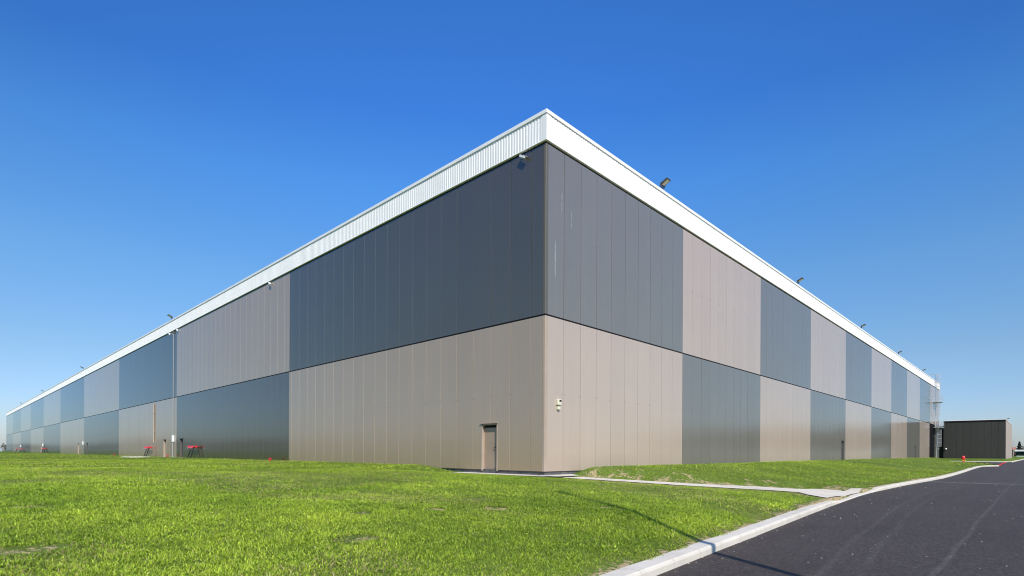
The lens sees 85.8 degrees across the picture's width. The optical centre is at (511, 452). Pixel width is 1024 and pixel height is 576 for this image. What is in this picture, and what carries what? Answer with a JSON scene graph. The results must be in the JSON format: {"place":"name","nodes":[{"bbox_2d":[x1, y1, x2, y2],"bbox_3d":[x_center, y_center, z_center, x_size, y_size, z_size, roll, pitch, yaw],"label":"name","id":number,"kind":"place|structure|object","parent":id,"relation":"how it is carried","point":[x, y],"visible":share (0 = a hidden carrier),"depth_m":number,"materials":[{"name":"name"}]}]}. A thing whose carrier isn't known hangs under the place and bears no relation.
{"place":"outdoors","nodes":[
{"label":"outdoors","id":0,"kind":"place"},
{"bbox_2d":[0,450,1023,575],"bbox_3d":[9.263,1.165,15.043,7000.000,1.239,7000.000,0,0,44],"label":"ground","id":1,"kind":"structure","parent":0,"point":[671,475],"depth_m":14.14,"materials":[{"name":"green plant"}]},
{"bbox_2d":[6,108,939,474],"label":"warehouse","id":2,"kind":"structure","parent":1,"relation":"on","point":[482,308],"depth_m":31.54,"materials":[{"name":"metal"}]},
{"bbox_2d":[143,446,151,455],"bbox_3d":[-42.962,-0.039,64.893,2.500,1.412,0.662,0,0,44],"label":"sprinkler connection","id":3,"kind":"object","parent":2,"relation":"attached to","point":[146,447],"visible":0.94,"depth_m":64.50,"materials":[{"name":"red paint"}]},
{"bbox_2d":[153,404,154,442],"bbox_3d":[-41.612,-3.413,63.970,0.240,4.450,0.147,0,0,44],"label":"riser pipe","id":4,"kind":"object","parent":2,"relation":"attached to","point":[153,423],"visible":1,"depth_m":63.90,"materials":[{"name":"white metal"}]},
{"bbox_2d":[172,331,173,456],"bbox_3d":[-36.132,-6.151,58.690,0.320,13.680,0.154,0,0,44],"label":"downpipe","id":5,"kind":"object","parent":2,"relation":"attached to","point":[173,387],"visible":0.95,"depth_m":58.69,"materials":[{"name":"grey metal"}]},
{"bbox_2d":[187,446,196,457],"bbox_3d":[-31.078,0.020,53.446,2.500,1.412,0.662,0,0,44],"label":"sprinkler connection","id":6,"kind":"object","parent":2,"relation":"attached to","point":[190,447],"visible":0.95,"depth_m":53.04,"materials":[{"name":"red paint"}]},
{"bbox_2d":[484,425,496,468],"bbox_3d":[-0.933,-0.175,25.064,0.948,2.158,0.140,0,0,44],"label":"door","id":7,"kind":"structure","parent":2,"relation":"in","point":[490,430],"depth_m":25.12,"materials":[{"name":"beige paint"}]},
{"bbox_2d":[556,399,561,409],"bbox_3d":[1.982,-2.041,23.231,0.117,0.440,0.230,0,0,44],"label":"alarm siren","id":8,"kind":"object","parent":2,"relation":"attached to","point":[558,402],"visible":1,"depth_m":23.18,"materials":[{"name":"beige plastic"}]},
{"bbox_2d":[660,177,670,188],"bbox_3d":[8.185,-14.348,29.485,0.514,0.586,0.410,0,0,44],"label":"flood light","id":9,"kind":"object","parent":2,"relation":"on","point":[665,182],"visible":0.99,"depth_m":29.43,"materials":[{"name":"grey metal"}]},
{"bbox_2d":[929,373,942,457],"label":"caged ladder","id":10,"kind":"object","parent":2,"relation":"attached to","point":[941,422],"visible":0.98,"depth_m":103.20,"materials":[{"name":"metal"}]},
{"bbox_2d":[599,465,998,575],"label":"kerb","id":11,"kind":"structure","parent":1,"relation":"on","point":[661,564],"depth_m":9.51,"materials":[{"name":"concrete"}]},
{"bbox_2d":[939,419,1011,458],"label":"annex building","id":12,"kind":"structure","parent":1,"relation":"on","point":[988,438],"depth_m":110.28,"materials":[{"name":"grey metal"}]},
{"bbox_2d":[959,459,1023,461],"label":"kerb","id":13,"kind":"structure","parent":1,"relation":"on","point":[994,461],"depth_m":101.65,"materials":[{"name":"concrete"}]},
{"bbox_2d":[976,462,1010,465],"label":"side lane","id":14,"kind":"structure","parent":1,"relation":"on","point":[995,463],"depth_m":94.11,"materials":[{"name":"concrete"}]},
{"bbox_2d":[1014,441,1020,455],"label":"conifer tree","id":15,"kind":"object","parent":1,"relation":"on","point":[1019,447],"visible":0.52,"depth_m":343.50,"materials":[{"name":"green plant"}]},
{"bbox_2d":[0,0,1023,451],"label":"sky","id":16,"kind":"structure","parent":0,"point":[157,156],"materials":[{"name":"blue"}]},
{"bbox_2d":[454,472,861,497],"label":"path","id":17,"kind":"structure","parent":0,"point":[826,493],"depth_m":22.01,"materials":[{"name":"grey concrete"}]},
{"bbox_2d":[657,460,1023,575],"bbox_3d":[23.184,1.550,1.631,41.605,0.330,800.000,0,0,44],"label":"road","id":18,"kind":"structure","parent":0,"point":[960,522],"depth_m":10.57,"materials":[{"name":"grey asphalt"}]},
{"bbox_2d":[1015,450,1023,455],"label":"pavilion","id":19,"kind":"structure","parent":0,"point":[1020,452],"depth_m":306.75,"materials":[{"name":"white metal"}]},
{"bbox_2d":[1017,451,1023,455],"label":"window","id":20,"kind":"structure","parent":19,"relation":"in","point":[1019,453],"depth_m":306.75,"materials":[{"name":"teal glass"}]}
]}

